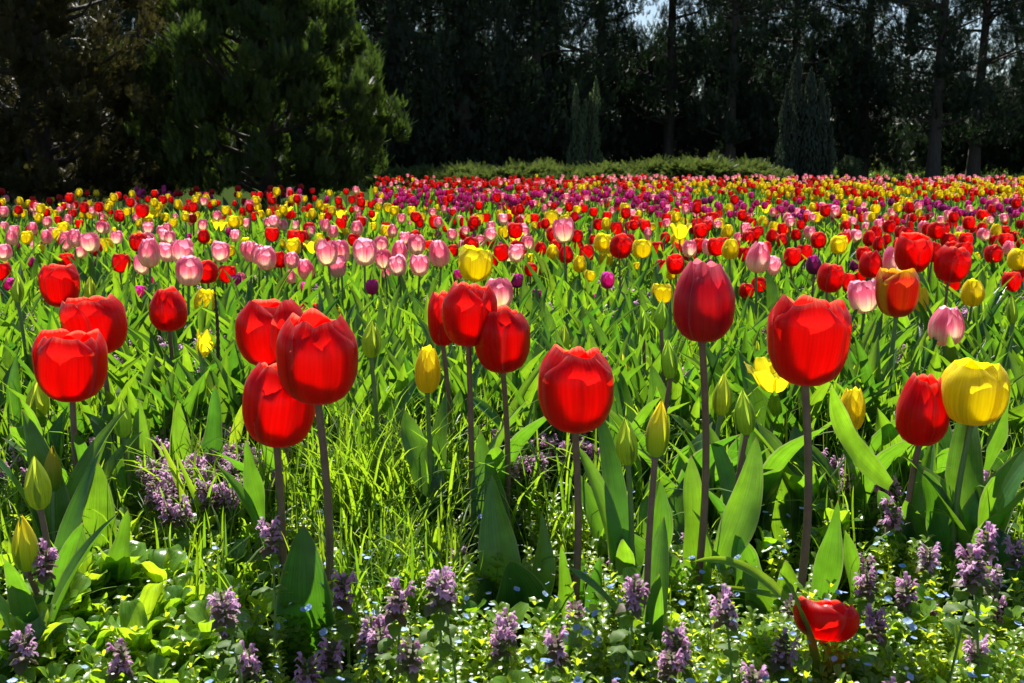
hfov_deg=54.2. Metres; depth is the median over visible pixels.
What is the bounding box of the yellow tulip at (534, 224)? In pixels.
[531,221,536,234]
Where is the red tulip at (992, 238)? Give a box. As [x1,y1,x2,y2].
[989,235,998,244]
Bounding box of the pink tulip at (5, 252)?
[0,244,11,260]
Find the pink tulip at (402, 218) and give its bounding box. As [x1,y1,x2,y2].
[397,213,405,231]
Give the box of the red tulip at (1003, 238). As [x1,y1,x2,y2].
[995,233,1013,270]
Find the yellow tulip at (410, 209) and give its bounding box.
[407,206,415,214]
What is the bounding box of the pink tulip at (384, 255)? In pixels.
[366,248,392,304]
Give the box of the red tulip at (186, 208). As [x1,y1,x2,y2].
[183,203,192,233]
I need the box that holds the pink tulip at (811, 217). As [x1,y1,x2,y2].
[808,213,815,226]
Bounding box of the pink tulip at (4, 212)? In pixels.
[0,206,8,233]
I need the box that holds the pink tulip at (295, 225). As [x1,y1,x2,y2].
[293,220,298,229]
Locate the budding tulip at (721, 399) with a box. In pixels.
[669,373,769,539]
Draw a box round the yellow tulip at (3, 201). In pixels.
[0,198,8,222]
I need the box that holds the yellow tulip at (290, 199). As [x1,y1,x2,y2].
[288,196,293,221]
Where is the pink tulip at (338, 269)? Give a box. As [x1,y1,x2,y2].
[321,255,345,298]
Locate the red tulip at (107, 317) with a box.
[59,294,141,501]
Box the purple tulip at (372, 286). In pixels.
[365,279,387,326]
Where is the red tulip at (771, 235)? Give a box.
[766,228,777,242]
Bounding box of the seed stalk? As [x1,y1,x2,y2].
[214,290,220,361]
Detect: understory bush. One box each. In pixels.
[504,24,611,156]
[544,41,652,166]
[577,33,676,166]
[609,20,702,166]
[648,9,760,160]
[694,49,789,158]
[715,52,789,155]
[766,51,885,172]
[801,16,915,177]
[880,71,985,175]
[891,72,1023,177]
[984,57,1023,176]
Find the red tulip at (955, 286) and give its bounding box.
[944,282,960,297]
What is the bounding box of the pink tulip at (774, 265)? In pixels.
[765,255,780,276]
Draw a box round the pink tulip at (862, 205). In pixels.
[859,202,865,223]
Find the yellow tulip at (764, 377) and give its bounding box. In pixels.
[738,350,830,453]
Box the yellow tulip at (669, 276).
[666,270,678,284]
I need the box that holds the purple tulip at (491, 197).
[490,194,495,219]
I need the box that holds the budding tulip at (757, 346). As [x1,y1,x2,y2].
[755,341,759,349]
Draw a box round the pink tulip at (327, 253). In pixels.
[299,240,337,303]
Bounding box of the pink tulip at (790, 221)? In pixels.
[785,216,794,247]
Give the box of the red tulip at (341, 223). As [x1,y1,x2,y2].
[336,217,346,239]
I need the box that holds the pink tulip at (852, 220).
[848,217,856,226]
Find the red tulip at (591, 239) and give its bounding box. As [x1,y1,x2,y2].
[589,235,595,247]
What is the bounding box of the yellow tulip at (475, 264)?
[458,245,514,352]
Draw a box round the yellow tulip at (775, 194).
[773,191,777,221]
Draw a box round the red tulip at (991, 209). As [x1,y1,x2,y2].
[987,204,995,215]
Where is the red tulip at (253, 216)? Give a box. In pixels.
[250,212,258,224]
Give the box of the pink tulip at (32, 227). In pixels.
[22,222,37,251]
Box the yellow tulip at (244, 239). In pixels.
[240,237,248,243]
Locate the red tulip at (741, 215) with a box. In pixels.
[737,210,746,243]
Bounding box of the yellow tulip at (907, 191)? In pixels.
[903,188,910,213]
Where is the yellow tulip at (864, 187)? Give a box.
[861,183,868,206]
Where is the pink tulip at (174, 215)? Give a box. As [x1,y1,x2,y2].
[172,213,177,226]
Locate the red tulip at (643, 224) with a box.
[639,220,650,238]
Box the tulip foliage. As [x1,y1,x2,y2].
[0,180,1023,486]
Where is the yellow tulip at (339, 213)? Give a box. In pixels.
[336,209,346,217]
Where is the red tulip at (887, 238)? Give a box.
[882,234,890,245]
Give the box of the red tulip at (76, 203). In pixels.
[74,201,78,219]
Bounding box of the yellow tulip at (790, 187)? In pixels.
[787,184,795,205]
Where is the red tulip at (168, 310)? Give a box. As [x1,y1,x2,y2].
[129,286,199,375]
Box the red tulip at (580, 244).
[574,241,583,249]
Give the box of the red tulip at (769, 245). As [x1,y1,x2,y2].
[764,241,771,253]
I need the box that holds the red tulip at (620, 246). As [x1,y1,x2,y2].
[609,233,640,295]
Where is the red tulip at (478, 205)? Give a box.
[475,201,482,213]
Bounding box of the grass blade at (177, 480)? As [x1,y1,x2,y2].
[160,441,201,538]
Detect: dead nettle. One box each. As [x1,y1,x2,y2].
[0,461,8,503]
[7,624,38,682]
[8,444,22,493]
[18,454,27,486]
[18,467,27,509]
[31,538,58,604]
[105,637,139,682]
[135,456,151,511]
[139,462,155,505]
[143,479,161,535]
[147,472,161,505]
[150,435,159,460]
[151,483,174,536]
[152,459,167,475]
[154,438,168,459]
[155,468,174,500]
[156,476,180,527]
[157,497,177,540]
[158,441,169,454]
[159,454,175,499]
[167,469,186,520]
[171,494,194,552]
[173,459,190,487]
[185,451,196,500]
[188,463,204,504]
[189,456,213,498]
[192,451,209,465]
[194,478,218,512]
[198,480,218,558]
[201,466,217,502]
[206,586,243,682]
[210,451,227,480]
[210,455,222,500]
[212,480,228,531]
[214,598,240,671]
[221,486,241,532]
[222,464,232,482]
[223,442,236,468]
[224,427,230,444]
[226,461,241,490]
[227,453,242,483]
[234,474,247,524]
[235,439,248,462]
[236,640,262,682]
[249,446,261,460]
[251,515,288,668]
[254,455,266,478]
[266,467,282,516]
[293,651,320,682]
[316,636,344,680]
[330,568,358,672]
[352,613,381,671]
[363,623,393,682]
[366,615,394,682]
[375,577,415,682]
[393,636,424,682]
[415,565,455,682]
[426,566,459,682]
[449,543,466,589]
[484,615,513,676]
[490,428,503,447]
[493,607,520,675]
[510,455,527,502]
[510,464,525,515]
[526,439,542,465]
[527,455,547,499]
[532,452,549,503]
[538,434,544,453]
[539,431,551,502]
[541,438,558,492]
[543,625,572,681]
[546,433,560,497]
[557,439,572,491]
[564,600,585,630]
[579,430,592,444]
[579,441,592,479]
[580,437,591,484]
[580,443,591,478]
[588,444,600,465]
[604,557,616,587]
[607,574,649,682]
[657,648,685,682]
[661,621,689,682]
[666,627,694,681]
[709,583,742,682]
[740,661,768,682]
[767,627,800,682]
[780,593,794,616]
[821,448,828,479]
[829,455,843,503]
[830,457,844,499]
[837,468,855,508]
[853,566,878,629]
[859,553,878,583]
[861,603,888,666]
[868,483,891,526]
[871,489,893,546]
[871,496,900,559]
[872,476,895,552]
[881,676,909,682]
[882,505,907,574]
[889,475,903,505]
[893,571,920,644]
[915,541,940,591]
[930,602,939,624]
[941,552,986,682]
[955,543,993,662]
[960,521,998,645]
[962,634,992,678]
[964,559,1004,622]
[984,470,994,480]
[990,595,1007,636]
[998,535,1023,606]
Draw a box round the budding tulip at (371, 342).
[355,319,416,457]
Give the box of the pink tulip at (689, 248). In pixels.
[682,240,696,260]
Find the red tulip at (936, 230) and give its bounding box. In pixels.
[927,222,945,242]
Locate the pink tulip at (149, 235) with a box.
[131,232,155,266]
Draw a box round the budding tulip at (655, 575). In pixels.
[567,400,669,668]
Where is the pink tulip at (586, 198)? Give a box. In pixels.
[583,195,589,225]
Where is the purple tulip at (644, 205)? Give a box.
[642,202,647,216]
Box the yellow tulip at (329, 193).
[327,190,334,205]
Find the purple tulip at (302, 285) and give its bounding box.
[300,282,311,292]
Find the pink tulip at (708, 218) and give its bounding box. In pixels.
[704,216,712,222]
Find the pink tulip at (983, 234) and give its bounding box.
[977,228,989,241]
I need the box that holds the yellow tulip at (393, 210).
[389,206,397,223]
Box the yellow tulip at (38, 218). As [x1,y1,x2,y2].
[34,213,44,244]
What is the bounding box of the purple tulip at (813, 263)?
[780,254,821,296]
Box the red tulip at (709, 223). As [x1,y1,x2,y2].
[703,220,712,238]
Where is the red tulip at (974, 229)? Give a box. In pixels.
[969,226,976,236]
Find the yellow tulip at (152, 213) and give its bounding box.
[148,208,158,217]
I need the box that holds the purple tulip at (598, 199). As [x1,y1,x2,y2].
[596,196,600,217]
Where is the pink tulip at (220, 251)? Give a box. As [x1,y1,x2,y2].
[211,240,229,283]
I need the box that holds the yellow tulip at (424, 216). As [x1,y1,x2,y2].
[420,212,426,238]
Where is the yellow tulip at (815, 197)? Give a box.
[813,195,818,200]
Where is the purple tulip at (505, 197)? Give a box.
[504,194,507,213]
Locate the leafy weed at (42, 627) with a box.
[0,601,73,682]
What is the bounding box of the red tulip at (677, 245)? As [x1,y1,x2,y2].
[671,242,682,254]
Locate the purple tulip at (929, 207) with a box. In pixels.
[925,205,932,222]
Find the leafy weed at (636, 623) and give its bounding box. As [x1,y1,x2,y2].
[604,616,658,679]
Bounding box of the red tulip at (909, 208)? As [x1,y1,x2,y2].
[904,201,914,226]
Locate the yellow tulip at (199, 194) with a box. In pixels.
[195,192,201,211]
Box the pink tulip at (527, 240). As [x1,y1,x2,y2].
[521,236,533,250]
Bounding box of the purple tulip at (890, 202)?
[887,198,893,207]
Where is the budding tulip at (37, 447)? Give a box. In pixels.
[0,407,128,556]
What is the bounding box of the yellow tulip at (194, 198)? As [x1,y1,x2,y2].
[191,195,198,202]
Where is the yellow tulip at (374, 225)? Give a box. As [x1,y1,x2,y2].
[370,222,376,233]
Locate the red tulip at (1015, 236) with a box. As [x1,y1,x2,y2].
[1011,232,1020,241]
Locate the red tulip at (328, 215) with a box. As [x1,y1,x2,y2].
[324,212,331,220]
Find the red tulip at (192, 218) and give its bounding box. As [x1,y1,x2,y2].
[189,214,196,245]
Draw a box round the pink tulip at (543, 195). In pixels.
[539,193,546,219]
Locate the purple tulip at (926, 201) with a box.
[923,198,930,214]
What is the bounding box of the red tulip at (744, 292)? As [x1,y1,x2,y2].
[739,283,753,300]
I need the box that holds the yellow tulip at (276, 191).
[273,187,280,210]
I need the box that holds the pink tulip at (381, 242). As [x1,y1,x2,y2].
[374,236,388,248]
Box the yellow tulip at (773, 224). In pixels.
[769,221,778,230]
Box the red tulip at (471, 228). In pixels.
[467,220,477,236]
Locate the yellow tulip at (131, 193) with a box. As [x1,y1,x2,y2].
[129,190,134,215]
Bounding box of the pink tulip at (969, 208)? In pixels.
[961,205,973,223]
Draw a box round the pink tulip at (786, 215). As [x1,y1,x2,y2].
[780,212,791,249]
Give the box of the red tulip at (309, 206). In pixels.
[306,204,312,220]
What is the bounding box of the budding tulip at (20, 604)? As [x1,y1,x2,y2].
[0,514,117,640]
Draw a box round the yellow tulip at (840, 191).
[837,188,843,194]
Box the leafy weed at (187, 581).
[172,573,221,627]
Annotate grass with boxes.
[321,171,1012,194]
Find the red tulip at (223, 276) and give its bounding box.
[218,265,235,288]
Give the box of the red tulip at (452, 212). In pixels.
[449,209,455,228]
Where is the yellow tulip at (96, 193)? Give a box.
[93,190,99,201]
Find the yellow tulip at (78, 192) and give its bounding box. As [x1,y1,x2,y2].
[75,189,82,219]
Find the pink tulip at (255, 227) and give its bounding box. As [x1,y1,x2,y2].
[239,199,256,238]
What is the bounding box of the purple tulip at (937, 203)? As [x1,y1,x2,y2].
[931,201,941,221]
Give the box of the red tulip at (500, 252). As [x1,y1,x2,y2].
[493,243,508,261]
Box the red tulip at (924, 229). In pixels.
[921,223,928,235]
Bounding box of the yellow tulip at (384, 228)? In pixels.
[380,225,389,237]
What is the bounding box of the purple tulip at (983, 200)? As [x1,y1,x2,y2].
[976,197,986,222]
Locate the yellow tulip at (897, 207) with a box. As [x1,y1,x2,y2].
[893,202,902,236]
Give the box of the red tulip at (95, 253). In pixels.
[90,243,111,269]
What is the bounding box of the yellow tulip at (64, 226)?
[56,222,70,252]
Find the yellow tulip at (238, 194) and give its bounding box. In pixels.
[235,192,241,213]
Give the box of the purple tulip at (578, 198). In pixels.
[575,195,582,227]
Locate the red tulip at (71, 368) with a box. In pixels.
[3,328,116,554]
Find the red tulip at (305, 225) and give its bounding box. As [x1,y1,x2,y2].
[303,222,314,238]
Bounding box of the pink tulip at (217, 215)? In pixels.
[208,211,221,236]
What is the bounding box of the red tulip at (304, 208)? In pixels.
[301,206,309,218]
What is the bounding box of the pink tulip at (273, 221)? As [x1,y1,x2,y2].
[268,215,279,243]
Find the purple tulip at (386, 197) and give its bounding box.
[384,195,388,214]
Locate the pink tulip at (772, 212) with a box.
[769,207,775,220]
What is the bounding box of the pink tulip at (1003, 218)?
[999,213,1008,224]
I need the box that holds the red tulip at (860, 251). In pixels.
[856,246,870,260]
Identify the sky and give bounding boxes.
[75,0,1023,158]
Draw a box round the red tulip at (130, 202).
[126,198,140,233]
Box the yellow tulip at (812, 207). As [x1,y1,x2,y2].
[805,202,815,241]
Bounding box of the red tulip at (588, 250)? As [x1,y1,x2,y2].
[579,245,593,269]
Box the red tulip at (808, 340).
[743,294,875,625]
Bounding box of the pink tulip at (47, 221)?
[42,216,52,229]
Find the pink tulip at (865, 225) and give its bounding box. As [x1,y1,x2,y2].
[862,222,868,231]
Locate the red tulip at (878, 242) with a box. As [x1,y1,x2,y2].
[872,236,884,252]
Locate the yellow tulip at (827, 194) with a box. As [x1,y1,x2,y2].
[825,191,830,203]
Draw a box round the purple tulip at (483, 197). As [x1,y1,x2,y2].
[477,195,485,212]
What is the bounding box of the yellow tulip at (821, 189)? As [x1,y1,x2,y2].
[818,187,823,203]
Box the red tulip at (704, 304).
[616,258,762,618]
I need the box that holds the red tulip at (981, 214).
[976,209,986,221]
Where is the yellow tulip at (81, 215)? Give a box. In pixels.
[79,212,86,221]
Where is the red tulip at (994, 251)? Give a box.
[983,244,1002,277]
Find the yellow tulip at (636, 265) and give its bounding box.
[633,262,639,271]
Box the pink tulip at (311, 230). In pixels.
[306,226,314,240]
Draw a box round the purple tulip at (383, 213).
[379,191,384,221]
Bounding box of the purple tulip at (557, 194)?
[554,190,563,211]
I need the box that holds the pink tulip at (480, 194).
[476,193,485,214]
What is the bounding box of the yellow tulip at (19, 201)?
[15,197,24,230]
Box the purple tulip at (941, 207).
[938,203,945,215]
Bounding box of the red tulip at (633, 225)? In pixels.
[629,220,638,233]
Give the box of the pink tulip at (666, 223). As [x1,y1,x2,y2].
[662,218,670,249]
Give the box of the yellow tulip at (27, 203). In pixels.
[25,200,33,220]
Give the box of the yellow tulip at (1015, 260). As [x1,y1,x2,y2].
[995,248,1023,295]
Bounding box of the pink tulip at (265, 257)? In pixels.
[242,246,290,301]
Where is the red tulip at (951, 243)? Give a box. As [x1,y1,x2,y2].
[945,241,958,246]
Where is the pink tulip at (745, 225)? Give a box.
[740,223,750,233]
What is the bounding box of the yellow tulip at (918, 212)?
[915,209,922,226]
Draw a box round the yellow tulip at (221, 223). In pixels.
[211,218,227,230]
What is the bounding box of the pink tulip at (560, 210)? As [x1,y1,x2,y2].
[556,207,562,215]
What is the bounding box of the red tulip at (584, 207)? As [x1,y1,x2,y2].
[580,204,588,227]
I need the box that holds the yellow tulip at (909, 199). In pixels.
[900,197,916,228]
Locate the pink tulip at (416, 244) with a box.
[407,234,424,279]
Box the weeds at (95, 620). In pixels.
[0,464,1023,682]
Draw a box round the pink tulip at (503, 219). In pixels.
[495,213,507,241]
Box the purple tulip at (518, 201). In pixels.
[513,198,524,218]
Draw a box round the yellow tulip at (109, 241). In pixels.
[99,238,112,252]
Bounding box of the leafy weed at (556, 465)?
[541,451,562,484]
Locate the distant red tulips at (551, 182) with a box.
[0,174,1023,232]
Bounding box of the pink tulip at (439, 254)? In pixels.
[429,240,465,288]
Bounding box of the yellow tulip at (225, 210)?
[221,206,229,217]
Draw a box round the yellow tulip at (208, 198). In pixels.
[200,194,211,237]
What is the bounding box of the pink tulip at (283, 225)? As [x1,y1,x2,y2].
[278,219,287,250]
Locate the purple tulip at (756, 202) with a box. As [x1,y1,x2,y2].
[751,199,758,226]
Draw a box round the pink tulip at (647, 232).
[644,227,651,237]
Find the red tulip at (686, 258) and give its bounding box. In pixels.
[683,254,695,261]
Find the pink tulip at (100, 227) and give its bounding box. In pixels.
[95,221,106,237]
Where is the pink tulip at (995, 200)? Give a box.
[991,197,999,223]
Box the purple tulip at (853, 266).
[844,260,857,296]
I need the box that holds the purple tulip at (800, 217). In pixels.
[798,214,804,244]
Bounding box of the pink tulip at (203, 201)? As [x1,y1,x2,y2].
[197,197,210,235]
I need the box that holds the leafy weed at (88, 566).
[77,551,114,609]
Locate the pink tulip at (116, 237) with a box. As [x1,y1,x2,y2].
[110,231,122,252]
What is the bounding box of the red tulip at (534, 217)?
[531,213,538,235]
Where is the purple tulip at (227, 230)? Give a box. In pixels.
[225,227,230,243]
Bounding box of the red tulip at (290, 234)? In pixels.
[287,230,296,239]
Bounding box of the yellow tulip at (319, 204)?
[314,199,322,233]
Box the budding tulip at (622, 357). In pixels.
[616,353,627,374]
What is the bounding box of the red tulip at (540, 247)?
[534,241,546,255]
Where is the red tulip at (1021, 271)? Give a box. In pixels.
[1012,268,1023,293]
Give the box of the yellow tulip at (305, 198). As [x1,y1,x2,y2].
[300,196,308,222]
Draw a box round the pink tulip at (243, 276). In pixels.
[237,272,245,294]
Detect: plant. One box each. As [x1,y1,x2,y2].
[0,365,26,394]
[6,399,67,467]
[18,510,130,604]
[20,431,142,483]
[82,405,131,448]
[89,397,139,521]
[129,355,191,387]
[131,386,223,500]
[360,364,366,378]
[432,364,494,481]
[466,416,545,490]
[473,397,536,494]
[473,476,584,631]
[507,344,545,387]
[581,476,684,580]
[601,372,681,484]
[609,410,664,515]
[638,423,739,497]
[640,481,672,574]
[648,364,695,460]
[669,413,739,498]
[683,360,698,384]
[737,420,829,549]
[754,423,827,553]
[755,440,790,559]
[797,441,911,539]
[827,412,887,482]
[835,408,926,509]
[835,530,912,611]
[873,423,952,478]
[903,447,1023,563]
[921,337,941,363]
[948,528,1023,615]
[985,447,1022,476]
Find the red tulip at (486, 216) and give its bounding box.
[482,213,490,247]
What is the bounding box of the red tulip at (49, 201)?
[43,197,52,216]
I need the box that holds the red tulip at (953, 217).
[948,211,958,233]
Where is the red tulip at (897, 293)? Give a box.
[875,267,920,381]
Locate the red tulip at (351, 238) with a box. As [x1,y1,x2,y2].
[347,233,359,266]
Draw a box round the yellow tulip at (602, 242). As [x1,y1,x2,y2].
[594,233,611,251]
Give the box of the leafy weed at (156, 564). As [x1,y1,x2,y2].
[134,544,186,587]
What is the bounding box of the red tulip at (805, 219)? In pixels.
[803,213,808,244]
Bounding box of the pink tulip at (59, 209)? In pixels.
[55,206,62,226]
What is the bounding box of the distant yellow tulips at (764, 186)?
[396,174,1023,213]
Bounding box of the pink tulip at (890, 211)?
[887,208,895,215]
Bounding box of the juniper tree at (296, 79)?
[101,0,417,212]
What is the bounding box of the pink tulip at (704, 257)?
[702,239,707,262]
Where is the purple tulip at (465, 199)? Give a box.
[463,195,469,220]
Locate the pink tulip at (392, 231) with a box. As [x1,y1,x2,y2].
[387,224,397,240]
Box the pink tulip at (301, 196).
[294,194,304,226]
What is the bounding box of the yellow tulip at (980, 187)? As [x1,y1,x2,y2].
[976,184,984,208]
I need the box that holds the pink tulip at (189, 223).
[187,213,194,234]
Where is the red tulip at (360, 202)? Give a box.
[356,197,367,236]
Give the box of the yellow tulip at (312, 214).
[308,208,315,219]
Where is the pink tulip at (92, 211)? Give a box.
[85,206,95,232]
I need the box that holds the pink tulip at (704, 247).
[702,239,709,261]
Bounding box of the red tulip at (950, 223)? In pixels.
[946,219,957,232]
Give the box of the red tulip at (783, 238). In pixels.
[776,233,787,246]
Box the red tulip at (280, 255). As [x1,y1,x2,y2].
[275,251,284,288]
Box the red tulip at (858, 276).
[855,270,865,281]
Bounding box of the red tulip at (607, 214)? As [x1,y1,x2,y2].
[603,211,610,218]
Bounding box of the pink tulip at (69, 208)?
[66,203,77,229]
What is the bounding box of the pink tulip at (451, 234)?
[447,229,456,244]
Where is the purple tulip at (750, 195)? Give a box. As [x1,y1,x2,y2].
[747,192,755,215]
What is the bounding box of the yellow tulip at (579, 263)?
[568,255,585,290]
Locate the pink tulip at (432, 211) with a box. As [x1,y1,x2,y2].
[428,208,435,215]
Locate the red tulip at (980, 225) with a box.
[973,222,986,250]
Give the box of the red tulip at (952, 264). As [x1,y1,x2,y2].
[907,245,984,343]
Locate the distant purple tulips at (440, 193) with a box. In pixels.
[134,184,930,217]
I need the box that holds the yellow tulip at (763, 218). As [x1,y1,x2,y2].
[758,215,767,226]
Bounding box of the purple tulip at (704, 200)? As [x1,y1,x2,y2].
[702,198,707,204]
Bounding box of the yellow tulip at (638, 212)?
[635,210,641,218]
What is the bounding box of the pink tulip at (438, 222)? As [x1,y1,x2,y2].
[434,217,442,236]
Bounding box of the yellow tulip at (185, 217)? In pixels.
[177,213,188,236]
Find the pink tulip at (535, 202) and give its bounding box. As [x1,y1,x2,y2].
[532,200,540,218]
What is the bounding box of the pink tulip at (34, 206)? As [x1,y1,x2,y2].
[32,202,40,213]
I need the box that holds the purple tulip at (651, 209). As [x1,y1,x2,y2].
[649,206,654,233]
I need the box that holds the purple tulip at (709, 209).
[705,207,716,229]
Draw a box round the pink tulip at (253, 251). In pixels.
[251,243,263,293]
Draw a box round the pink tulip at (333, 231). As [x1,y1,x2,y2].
[328,225,338,237]
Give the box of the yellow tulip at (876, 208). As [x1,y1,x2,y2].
[870,204,880,213]
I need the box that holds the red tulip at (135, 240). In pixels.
[129,232,147,251]
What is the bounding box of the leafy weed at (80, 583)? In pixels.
[25,571,96,624]
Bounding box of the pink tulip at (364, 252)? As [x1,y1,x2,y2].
[351,237,376,310]
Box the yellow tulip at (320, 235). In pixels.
[315,233,322,238]
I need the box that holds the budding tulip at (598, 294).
[594,284,612,326]
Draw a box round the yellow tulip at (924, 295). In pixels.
[916,287,928,327]
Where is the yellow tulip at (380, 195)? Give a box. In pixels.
[378,193,383,215]
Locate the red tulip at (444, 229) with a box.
[442,225,446,240]
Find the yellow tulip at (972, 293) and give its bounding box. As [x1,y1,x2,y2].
[960,278,984,323]
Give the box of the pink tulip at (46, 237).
[41,229,52,257]
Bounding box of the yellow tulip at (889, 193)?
[883,190,891,213]
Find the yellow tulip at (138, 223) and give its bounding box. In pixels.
[135,220,141,230]
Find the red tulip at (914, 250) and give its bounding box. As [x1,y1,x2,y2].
[885,232,933,348]
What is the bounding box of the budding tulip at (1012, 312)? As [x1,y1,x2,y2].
[959,296,1017,371]
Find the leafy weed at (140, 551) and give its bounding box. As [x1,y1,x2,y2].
[93,540,151,600]
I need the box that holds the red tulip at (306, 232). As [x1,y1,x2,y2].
[297,230,308,258]
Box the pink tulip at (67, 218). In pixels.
[63,214,72,224]
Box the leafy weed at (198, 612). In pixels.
[179,600,252,648]
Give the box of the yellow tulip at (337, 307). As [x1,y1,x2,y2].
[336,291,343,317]
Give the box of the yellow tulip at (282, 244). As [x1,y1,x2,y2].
[279,239,285,250]
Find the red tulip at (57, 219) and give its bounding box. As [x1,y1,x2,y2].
[54,216,61,223]
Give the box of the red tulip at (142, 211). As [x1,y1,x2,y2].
[135,204,148,224]
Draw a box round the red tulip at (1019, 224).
[1016,219,1023,232]
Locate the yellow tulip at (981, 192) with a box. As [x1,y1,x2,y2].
[979,190,984,206]
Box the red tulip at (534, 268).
[516,263,537,288]
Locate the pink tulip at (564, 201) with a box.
[562,199,567,213]
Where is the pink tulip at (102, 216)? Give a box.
[98,213,106,219]
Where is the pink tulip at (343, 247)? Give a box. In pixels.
[320,240,349,301]
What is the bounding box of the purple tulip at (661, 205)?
[659,202,664,213]
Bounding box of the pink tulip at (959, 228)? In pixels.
[956,225,962,231]
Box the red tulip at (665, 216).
[661,213,670,230]
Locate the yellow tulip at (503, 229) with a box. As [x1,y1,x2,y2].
[498,226,507,237]
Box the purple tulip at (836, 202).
[830,200,839,227]
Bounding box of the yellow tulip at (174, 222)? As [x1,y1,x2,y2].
[169,219,177,226]
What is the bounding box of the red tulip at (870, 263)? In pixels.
[853,250,882,323]
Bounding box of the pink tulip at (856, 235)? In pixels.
[851,229,862,242]
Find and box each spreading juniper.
[359,161,442,190]
[420,157,510,189]
[481,157,571,187]
[544,158,655,187]
[622,153,689,182]
[657,150,759,188]
[729,153,795,190]
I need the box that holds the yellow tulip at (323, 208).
[320,204,329,221]
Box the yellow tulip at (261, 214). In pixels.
[257,210,264,220]
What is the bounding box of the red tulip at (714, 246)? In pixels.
[707,237,724,263]
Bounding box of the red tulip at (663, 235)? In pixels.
[660,232,669,250]
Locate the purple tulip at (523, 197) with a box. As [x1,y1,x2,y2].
[520,193,526,214]
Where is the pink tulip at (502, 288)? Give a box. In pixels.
[485,277,533,335]
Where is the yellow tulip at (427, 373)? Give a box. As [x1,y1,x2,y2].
[400,345,446,536]
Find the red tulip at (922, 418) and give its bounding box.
[829,373,949,563]
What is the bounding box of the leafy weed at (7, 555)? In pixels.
[0,537,18,590]
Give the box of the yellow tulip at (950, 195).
[948,192,953,205]
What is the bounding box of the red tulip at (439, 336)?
[428,290,451,457]
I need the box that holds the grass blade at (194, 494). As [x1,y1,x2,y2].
[175,451,208,519]
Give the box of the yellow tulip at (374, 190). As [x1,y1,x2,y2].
[372,187,377,209]
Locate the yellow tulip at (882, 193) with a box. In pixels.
[879,190,885,214]
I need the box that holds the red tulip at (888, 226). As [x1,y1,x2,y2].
[882,219,895,233]
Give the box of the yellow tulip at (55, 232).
[52,229,63,245]
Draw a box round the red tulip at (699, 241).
[694,238,705,262]
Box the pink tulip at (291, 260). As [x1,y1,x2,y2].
[276,251,298,289]
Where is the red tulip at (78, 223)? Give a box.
[75,220,83,229]
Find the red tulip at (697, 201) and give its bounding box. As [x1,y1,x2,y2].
[693,199,701,214]
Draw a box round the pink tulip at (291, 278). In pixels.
[287,270,295,284]
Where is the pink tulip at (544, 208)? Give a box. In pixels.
[541,204,547,217]
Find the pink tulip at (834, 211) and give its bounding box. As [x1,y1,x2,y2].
[829,205,838,237]
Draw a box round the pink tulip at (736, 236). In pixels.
[733,232,740,242]
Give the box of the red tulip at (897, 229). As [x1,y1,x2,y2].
[894,225,904,237]
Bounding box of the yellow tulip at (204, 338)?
[196,329,215,357]
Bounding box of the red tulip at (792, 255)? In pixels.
[783,247,800,296]
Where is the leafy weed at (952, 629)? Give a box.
[943,617,962,654]
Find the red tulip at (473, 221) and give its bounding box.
[469,216,478,236]
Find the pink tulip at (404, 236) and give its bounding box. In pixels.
[399,231,409,243]
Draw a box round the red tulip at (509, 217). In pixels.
[507,213,511,222]
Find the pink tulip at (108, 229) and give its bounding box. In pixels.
[105,222,110,237]
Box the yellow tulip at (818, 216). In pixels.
[812,212,820,228]
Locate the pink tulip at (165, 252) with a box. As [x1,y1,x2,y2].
[153,242,172,294]
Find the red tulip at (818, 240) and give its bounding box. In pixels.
[810,232,826,257]
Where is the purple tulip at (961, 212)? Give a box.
[958,209,963,224]
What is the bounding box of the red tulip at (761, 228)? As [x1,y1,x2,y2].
[755,226,763,235]
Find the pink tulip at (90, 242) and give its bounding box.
[79,232,99,259]
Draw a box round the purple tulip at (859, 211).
[855,207,861,230]
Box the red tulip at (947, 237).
[940,233,956,245]
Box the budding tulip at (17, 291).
[11,275,25,350]
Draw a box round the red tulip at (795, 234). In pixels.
[790,229,800,240]
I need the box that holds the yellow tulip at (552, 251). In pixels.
[546,244,558,265]
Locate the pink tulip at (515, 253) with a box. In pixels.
[499,244,523,297]
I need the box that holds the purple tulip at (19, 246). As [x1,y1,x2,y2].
[16,242,20,256]
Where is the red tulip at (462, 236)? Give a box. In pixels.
[459,227,469,239]
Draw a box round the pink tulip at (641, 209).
[639,205,645,216]
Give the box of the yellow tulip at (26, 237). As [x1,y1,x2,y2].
[16,231,33,260]
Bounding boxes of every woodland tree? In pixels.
[0,1,138,157]
[0,32,46,146]
[42,0,231,180]
[61,1,135,49]
[163,16,310,177]
[225,0,435,173]
[295,0,501,178]
[353,1,418,175]
[357,0,504,79]
[369,0,561,168]
[436,0,632,167]
[442,0,567,59]
[509,0,689,161]
[591,0,756,160]
[654,0,820,160]
[696,0,826,149]
[709,0,881,171]
[783,0,975,178]
[848,0,1023,180]
[857,0,980,174]
[892,0,1023,179]
[948,0,1023,177]
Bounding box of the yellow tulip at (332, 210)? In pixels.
[328,206,338,238]
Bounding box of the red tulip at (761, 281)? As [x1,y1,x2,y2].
[751,276,781,309]
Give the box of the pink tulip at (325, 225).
[321,219,330,236]
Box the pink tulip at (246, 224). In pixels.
[243,218,248,232]
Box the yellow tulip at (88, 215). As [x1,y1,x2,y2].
[86,212,95,227]
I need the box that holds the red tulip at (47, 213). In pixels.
[43,208,50,228]
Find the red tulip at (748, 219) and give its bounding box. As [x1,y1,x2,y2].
[743,215,751,223]
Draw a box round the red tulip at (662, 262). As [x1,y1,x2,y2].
[651,259,665,283]
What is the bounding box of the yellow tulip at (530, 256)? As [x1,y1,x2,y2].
[524,253,533,262]

